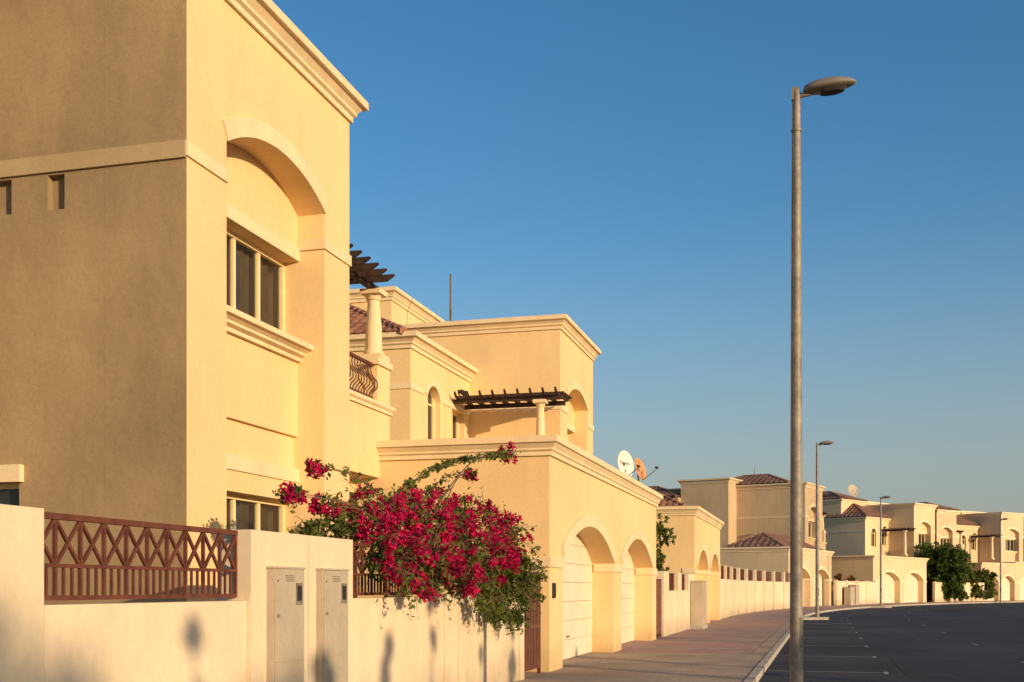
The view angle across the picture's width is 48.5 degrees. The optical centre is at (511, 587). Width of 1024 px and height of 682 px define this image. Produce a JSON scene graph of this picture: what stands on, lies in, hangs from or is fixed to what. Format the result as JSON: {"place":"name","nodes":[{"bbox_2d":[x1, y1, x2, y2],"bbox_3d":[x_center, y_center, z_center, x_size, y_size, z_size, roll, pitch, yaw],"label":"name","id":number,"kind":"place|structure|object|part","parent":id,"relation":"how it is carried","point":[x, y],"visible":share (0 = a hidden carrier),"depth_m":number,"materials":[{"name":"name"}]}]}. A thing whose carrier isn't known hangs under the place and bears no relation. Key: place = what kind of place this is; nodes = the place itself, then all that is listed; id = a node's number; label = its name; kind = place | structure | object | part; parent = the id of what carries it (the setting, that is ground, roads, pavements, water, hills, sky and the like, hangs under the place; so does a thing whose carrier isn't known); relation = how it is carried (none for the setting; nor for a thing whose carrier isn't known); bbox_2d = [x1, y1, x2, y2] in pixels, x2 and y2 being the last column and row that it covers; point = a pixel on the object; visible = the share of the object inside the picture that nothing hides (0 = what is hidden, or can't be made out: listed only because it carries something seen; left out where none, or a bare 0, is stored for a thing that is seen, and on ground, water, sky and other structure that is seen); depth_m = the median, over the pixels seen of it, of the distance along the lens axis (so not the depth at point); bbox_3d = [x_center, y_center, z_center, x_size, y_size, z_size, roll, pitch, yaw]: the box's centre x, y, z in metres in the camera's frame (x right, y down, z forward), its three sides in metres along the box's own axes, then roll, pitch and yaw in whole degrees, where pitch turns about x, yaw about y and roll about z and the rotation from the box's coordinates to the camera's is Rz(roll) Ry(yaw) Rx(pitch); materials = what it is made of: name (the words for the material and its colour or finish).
{"place":"outdoors","nodes":[
{"label":"outdoors","id":0,"kind":"place"},
{"bbox_2d":[515,652,766,681],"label":"pavement","id":1,"kind":"structure","parent":0,"point":[644,666],"depth_m":23.29,"materials":[{"name":"concrete"}]},
{"bbox_2d":[0,0,395,603],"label":"villa","id":2,"kind":"object","parent":1,"relation":"on","point":[182,267],"visible":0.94,"depth_m":15.02,"materials":[{"name":"beige paint"}]},
{"bbox_2d":[0,484,18,505],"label":"window","id":3,"kind":"structure","parent":2,"relation":"in","point":[9,493],"depth_m":15.34,"materials":[{"name":"grey glass"}]},
{"bbox_2d":[227,229,284,331],"bbox_3d":[-4.242,-4.630,17.122,0.241,1.360,3.120,0,0,15],"label":"window","id":4,"kind":"structure","parent":2,"relation":"in","point":[247,263],"depth_m":17.76,"materials":[{"name":"beige glass"}]},
{"bbox_2d":[227,493,284,532],"bbox_3d":[-4.242,-0.725,17.122,0.241,1.350,3.120,0,0,15],"label":"window","id":5,"kind":"structure","parent":2,"relation":"in","point":[243,512],"depth_m":17.76,"materials":[{"name":"beige glass"}]},
{"bbox_2d":[349,492,356,597],"bbox_3d":[-3.495,-0.150,22.299,0.020,3.600,2.600,0,0,15],"label":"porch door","id":6,"kind":"structure","parent":2,"relation":"in","point":[354,494],"depth_m":23.26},
{"bbox_2d":[0,504,523,681],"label":"boundary wall","id":7,"kind":"structure","parent":1,"relation":"on","point":[222,638],"depth_m":10.00,"materials":[{"name":"white paint"}]},
{"bbox_2d":[266,566,305,681],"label":"electrical cabinet","id":8,"kind":"object","parent":7,"relation":"attached to","point":[284,624],"visible":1,"depth_m":11.20,"materials":[{"name":"beige paint"}]},
{"bbox_3d":[-2.203,0.276,11.305,0.030,0.892,0.640,0,0,15],"label":"door","id":9,"kind":"part","parent":8,"relation":"part of","materials":[{"name":"beige paint"}]},
{"bbox_3d":[-2.211,1.174,11.308,0.012,0.872,0.640,0,0,15],"label":"door","id":10,"kind":"part","parent":8,"relation":"part of","materials":[{"name":"beige paint"}]},
{"bbox_2d":[315,568,349,681],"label":"electrical cabinet","id":11,"kind":"object","parent":7,"relation":"attached to","point":[331,624],"visible":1,"depth_m":12.27,"materials":[{"name":"beige paint"}]},
{"bbox_3d":[-1.909,0.276,12.386,0.030,0.892,0.640,0,0,15],"label":"door","id":12,"kind":"part","parent":11,"relation":"part of","materials":[{"name":"beige paint"}]},
{"bbox_3d":[-1.918,1.174,12.389,0.012,0.872,0.640,0,0,15],"label":"door","id":13,"kind":"part","parent":11,"relation":"part of","materials":[{"name":"beige paint"}]},
{"bbox_2d":[524,572,540,673],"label":"gate","id":14,"kind":"structure","parent":7,"relation":"attached to","point":[532,647],"depth_m":21.42,"materials":[{"name":"red metal"}]},
{"bbox_2d":[272,441,547,634],"bbox_3d":[-0.772,-0.503,17.093,2.132,4.352,8.072,0,0,19],"label":"bougainvillea","id":15,"kind":"object","parent":1,"relation":"on","point":[446,550],"visible":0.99,"depth_m":15.45,"materials":[{"name":"red plant"}]},
{"bbox_2d":[603,639,753,671],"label":"pavement joints","id":16,"kind":"object","parent":1,"relation":"on","point":[691,648],"visible":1,"depth_m":30.89,"materials":[{"name":"concrete"}]},
{"bbox_2d":[272,0,1023,536],"label":"sky","id":17,"kind":"structure","parent":0,"point":[622,169],"materials":[{"name":"blue"}]},
{"bbox_2d":[653,489,723,622],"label":"garage","id":18,"kind":"structure","parent":0,"point":[695,549],"depth_m":48.12,"materials":[{"name":"beige paint"}]},
{"bbox_2d":[720,532,833,606],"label":"garage","id":19,"kind":"structure","parent":0,"point":[765,551],"depth_m":96.94,"materials":[{"name":"paint"}]},
{"bbox_2d":[814,573,821,605],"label":"garage door","id":20,"kind":"structure","parent":19,"relation":"in","point":[820,581],"depth_m":105.78,"materials":[{"name":"metal"}]},
{"bbox_2d":[616,600,1023,653],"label":"pavement","id":21,"kind":"structure","parent":0,"point":[758,629],"depth_m":39.47,"materials":[{"name":"beige concrete"}]},
{"bbox_2d":[349,286,600,454],"bbox_3d":[-5.994,-4.200,37.782,16.950,11.700,13.059,0,0,15],"label":"villa","id":22,"kind":"object","parent":21,"relation":"on","point":[515,376],"visible":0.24,"depth_m":35.07,"materials":[{"name":"beige paint"}]},
{"bbox_2d":[427,396,433,438],"bbox_3d":[-2.438,-4.800,32.373,0.090,1.900,1.150,0,0,15],"label":"window","id":23,"kind":"structure","parent":22,"relation":"in","point":[431,405],"depth_m":32.85,"materials":[{"name":"beige glass"}]},
{"bbox_2d":[449,274,451,320],"bbox_3d":[-2.049,-9.350,37.892,0.200,2.200,0.200,0,0,15],"label":"antenna mast","id":24,"kind":"object","parent":22,"relation":"on","point":[450,311],"visible":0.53,"depth_m":37.87,"materials":[{"name":"grey metal"}]},
{"bbox_2d":[452,412,458,437],"bbox_3d":[-1.841,-4.700,34.548,0.090,1.300,1.140,0,0,15],"label":"window","id":25,"kind":"structure","parent":22,"relation":"in","point":[456,415],"depth_m":35.02,"materials":[{"name":"beige glass"}]},
{"bbox_2d":[356,434,662,671],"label":"garage","id":26,"kind":"structure","parent":21,"relation":"on","point":[592,517],"depth_m":24.39,"materials":[{"name":"beige paint"}]},
{"bbox_2d":[552,583,555,597],"bbox_3d":[0.836,0.050,22.609,0.050,0.300,0.150,0,0,15],"label":"intercom","id":27,"kind":"object","parent":26,"relation":"attached to","point":[553,590],"visible":1,"depth_m":22.54,"materials":[{"name":"grey metal"}]},
{"bbox_2d":[563,535,591,659],"bbox_3d":[1.230,0.093,26.447,0.180,3.102,5.880,0,0,15],"label":"garage door","id":28,"kind":"structure","parent":26,"relation":"in","point":[577,596],"depth_m":27.55,"materials":[{"name":"metal"}]},
{"bbox_2d":[621,551,633,643],"bbox_3d":[3.056,0.093,33.101,0.180,3.102,5.560,0,0,15],"label":"garage door","id":29,"kind":"structure","parent":26,"relation":"in","point":[627,577],"depth_m":34.56,"materials":[{"name":"metal"}]},
{"bbox_2d":[618,450,639,475],"bbox_3d":[3.561,-3.542,34.175,0.661,1.191,0.661,0,0,15],"label":"satellite dish","id":30,"kind":"object","parent":26,"relation":"on","point":[625,463],"visible":0.97,"depth_m":34.29,"materials":[{"name":"metal"}]},
{"bbox_2d":[634,458,658,480],"bbox_3d":[4.293,-3.541,36.049,0.756,1.188,0.659,0,0,15],"label":"satellite dish","id":31,"kind":"object","parent":26,"relation":"on","point":[641,472],"visible":0.87,"depth_m":36.17,"materials":[{"name":"metal"}]},
{"bbox_2d":[656,513,675,570],"bbox_3d":[4.925,-0.529,40.989,1.920,4.366,1.741,0,0,-10],"label":"tree","id":32,"kind":"object","parent":21,"relation":"on","point":[661,530],"visible":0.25,"depth_m":40.73,"materials":[{"name":"green plant"}]},
{"bbox_2d":[656,571,693,636],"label":"boundary wall","id":33,"kind":"structure","parent":21,"relation":"on","point":[676,608],"depth_m":41.74,"materials":[{"name":"white paint"}]},
{"bbox_2d":[656,579,660,636],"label":"gate","id":34,"kind":"structure","parent":33,"relation":"attached to","point":[658,606],"depth_m":37.50,"materials":[{"name":"red metal"}]},
{"bbox_2d":[690,580,707,628],"bbox_3d":[7.634,0.675,46.539,0.550,1.950,1.800,0,0,15],"label":"utility cabinet","id":35,"kind":"object","parent":21,"relation":"on","point":[698,604],"visible":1,"depth_m":45.73,"materials":[{"name":"beige paint"}]},
{"bbox_3d":[7.749,0.625,46.082,0.015,1.650,0.800,0,0,15],"label":"door","id":36,"kind":"part","parent":35,"relation":"part of","materials":[{"name":"beige paint"}]},
{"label":"door","id":37,"kind":"part","parent":35,"relation":"part of","materials":[{"name":"beige paint"}]},
{"bbox_2d":[648,468,826,550],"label":"villa","id":38,"kind":"object","parent":21,"relation":"on","point":[743,507],"visible":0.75,"depth_m":112.66,"materials":[{"name":"beige paint"}]},
{"bbox_2d":[809,522,810,536],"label":"window","id":39,"kind":"structure","parent":38,"relation":"in","point":[809,522],"depth_m":114.16,"materials":[{"name":"beige glass"}]},
{"bbox_2d":[720,564,789,619],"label":"boundary wall","id":40,"kind":"structure","parent":21,"relation":"on","point":[738,596],"depth_m":76.92,"materials":[{"name":"white paint"}]},
{"bbox_2d":[832,573,855,586],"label":"bougainvillea","id":41,"kind":"object","parent":21,"relation":"on","point":[838,576],"visible":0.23,"depth_m":113.91,"materials":[{"name":"red plant"}]},
{"bbox_2d":[843,587,854,604],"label":"utility cabinet","id":42,"kind":"object","parent":21,"relation":"on","point":[849,595],"visible":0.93,"depth_m":108.33,"materials":[{"name":"beige paint"}]},
{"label":"door","id":43,"kind":"part","parent":42,"relation":"part of","materials":[{"name":"beige paint"}]},
{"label":"door","id":44,"kind":"part","parent":42,"relation":"part of","materials":[{"name":"beige paint"}]},
{"bbox_2d":[850,585,859,604],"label":"utility cabinet","id":45,"kind":"object","parent":21,"relation":"on","point":[856,594],"visible":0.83,"depth_m":109.86,"materials":[{"name":"beige paint"}]},
{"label":"door","id":46,"kind":"part","parent":45,"relation":"part of","materials":[{"name":"beige paint"}]},
{"bbox_2d":[834,580,876,605],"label":"boundary wall","id":47,"kind":"structure","parent":21,"relation":"on","point":[867,592],"depth_m":113.75,"materials":[{"name":"white paint"}]},
{"bbox_2d":[752,601,1002,653],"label":"pavement border","id":48,"kind":"object","parent":21,"relation":"on","point":[767,645],"visible":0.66,"depth_m":36.30,"materials":[{"name":"concrete"}]},
{"bbox_2d":[822,491,937,600],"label":"villa","id":49,"kind":"object","parent":21,"relation":"on","point":[851,525],"visible":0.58,"depth_m":137.41,"materials":[{"name":"beige paint"}]},
{"bbox_2d":[848,485,857,495],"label":"satellite dish","id":50,"kind":"object","parent":49,"relation":"attached to","point":[852,490],"visible":1,"depth_m":137.14,"materials":[{"name":"beige paint"}]},
{"bbox_2d":[871,529,874,546],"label":"window","id":51,"kind":"structure","parent":49,"relation":"in","point":[872,532],"depth_m":136.49,"materials":[{"name":"grey glass"}]},
{"bbox_2d":[918,534,924,544],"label":"window","id":52,"kind":"structure","parent":49,"relation":"in","point":[921,537],"depth_m":139.86,"materials":[{"name":"grey glass"}]},
{"bbox_2d":[914,541,975,601],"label":"tree","id":53,"kind":"object","parent":21,"relation":"on","point":[948,567],"visible":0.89,"depth_m":134.21,"materials":[{"name":"green plant"}]},
{"bbox_2d":[935,509,963,552],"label":"villa","id":54,"kind":"object","parent":21,"relation":"on","point":[945,527],"visible":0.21,"depth_m":143.71,"materials":[{"name":"beige paint"}]},
{"bbox_2d":[941,538,945,546],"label":"window","id":55,"kind":"structure","parent":54,"relation":"in","point":[943,540],"depth_m":144.44,"materials":[{"name":"grey glass"}]},
{"bbox_2d":[932,581,983,601],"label":"boundary wall","id":56,"kind":"structure","parent":21,"relation":"on","point":[937,593],"depth_m":134.18,"materials":[{"name":"white paint"}]},
{"bbox_2d":[917,502,1023,562],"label":"villa","id":57,"kind":"object","parent":21,"relation":"on","point":[981,537],"visible":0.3,"depth_m":155.10,"materials":[{"name":"beige paint"}]},
{"bbox_2d":[971,539,974,549],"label":"window","id":58,"kind":"structure","parent":57,"relation":"in","point":[972,540],"depth_m":155.43,"materials":[{"name":"grey glass"}]},
{"bbox_2d":[1006,539,1013,550],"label":"window","id":59,"kind":"structure","parent":57,"relation":"in","point":[1009,543],"depth_m":156.21,"materials":[{"name":"grey glass"}]},
{"bbox_2d":[965,569,985,598],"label":"shrub","id":60,"kind":"object","parent":21,"relation":"on","point":[972,579],"visible":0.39,"depth_m":139.97,"materials":[{"name":"green plant"}]},
{"bbox_2d":[973,568,997,599],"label":"shrub","id":61,"kind":"object","parent":21,"relation":"on","point":[989,589],"visible":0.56,"depth_m":142.91,"materials":[{"name":"green plant"}]},
{"bbox_2d":[969,562,1018,600],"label":"garage","id":62,"kind":"structure","parent":21,"relation":"on","point":[1009,579],"depth_m":147.79,"materials":[{"name":"paint"}]},
{"bbox_2d":[1002,577,1009,600],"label":"garage door","id":63,"kind":"structure","parent":62,"relation":"in","point":[1005,583],"depth_m":148.73,"materials":[{"name":"metal"}]},
{"bbox_2d":[986,562,1023,599],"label":"garage","id":64,"kind":"structure","parent":21,"relation":"on","point":[1020,581],"depth_m":150.43,"materials":[{"name":"beige paint"}]},
{"bbox_2d":[1020,579,1023,599],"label":"garage door","id":65,"kind":"structure","parent":64,"relation":"in","point":[1022,581],"depth_m":151.89,"materials":[{"name":"metal"}]},
{"bbox_2d":[832,555,928,603],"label":"garage","id":66,"kind":"structure","parent":0,"point":[904,580],"depth_m":123.85,"materials":[{"name":"paint"}]},
{"bbox_2d":[878,573,893,602],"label":"garage door","id":67,"kind":"structure","parent":66,"relation":"in","point":[887,581],"depth_m":123.61,"materials":[{"name":"metal"}]},
{"bbox_2d":[904,574,917,602],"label":"garage door","id":68,"kind":"structure","parent":66,"relation":"in","point":[911,582],"depth_m":129.70,"materials":[{"name":"metal"}]},
{"bbox_2d":[758,602,1023,681],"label":"road","id":69,"kind":"structure","parent":0,"point":[994,632],"depth_m":34.98,"materials":[{"name":"black asphalt"}]},
{"bbox_2d":[803,616,828,619],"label":"kerb island","id":70,"kind":"structure","parent":69,"relation":"on","point":[814,618],"depth_m":63.05,"materials":[{"name":"concrete"}]},
{"bbox_2d":[815,441,833,616],"bbox_3d":[17.565,-3.250,63.931,1.052,10.020,0.400,0,0,16],"label":"street lamp","id":71,"kind":"object","parent":70,"relation":"on","point":[817,539],"visible":0.9,"depth_m":63.96,"materials":[{"name":"metal"}]},
{"bbox_2d":[871,606,891,607],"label":"kerb island","id":72,"kind":"structure","parent":69,"relation":"on","point":[881,606],"depth_m":101.31,"materials":[{"name":"concrete"}]},
{"bbox_2d":[880,496,890,605],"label":"street lamp","id":73,"kind":"object","parent":72,"relation":"on","point":[881,498],"visible":0.91,"depth_m":102.17,"materials":[{"name":"metal"}]},
{"bbox_2d":[743,601,1023,681],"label":"kerb","id":74,"kind":"structure","parent":69,"relation":"on","point":[758,671],"depth_m":31.76,"materials":[{"name":"concrete"}]},
{"bbox_2d":[826,617,960,676],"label":"road patches","id":75,"kind":"object","parent":69,"relation":"on","point":[919,667],"visible":1,"depth_m":26.95,"materials":[{"name":"grey asphalt"}]},
{"bbox_2d":[778,606,1017,673],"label":"road markings","id":76,"kind":"object","parent":69,"relation":"on","point":[860,638],"visible":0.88,"depth_m":31.99,"materials":[{"name":"paint"}]},
{"bbox_2d":[999,518,1007,602],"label":"street lamp","id":77,"kind":"object","parent":69,"relation":"on","point":[1000,562],"visible":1,"depth_m":134.69,"materials":[{"name":"metal"}]},
{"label":"kerb island","id":78,"kind":"structure","parent":0,"visible":0},
{"bbox_2d":[790,76,856,681],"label":"street lamp","id":79,"kind":"object","parent":78,"relation":"on","point":[830,86],"visible":1,"depth_m":13.95,"materials":[{"name":"metal"}]}
]}

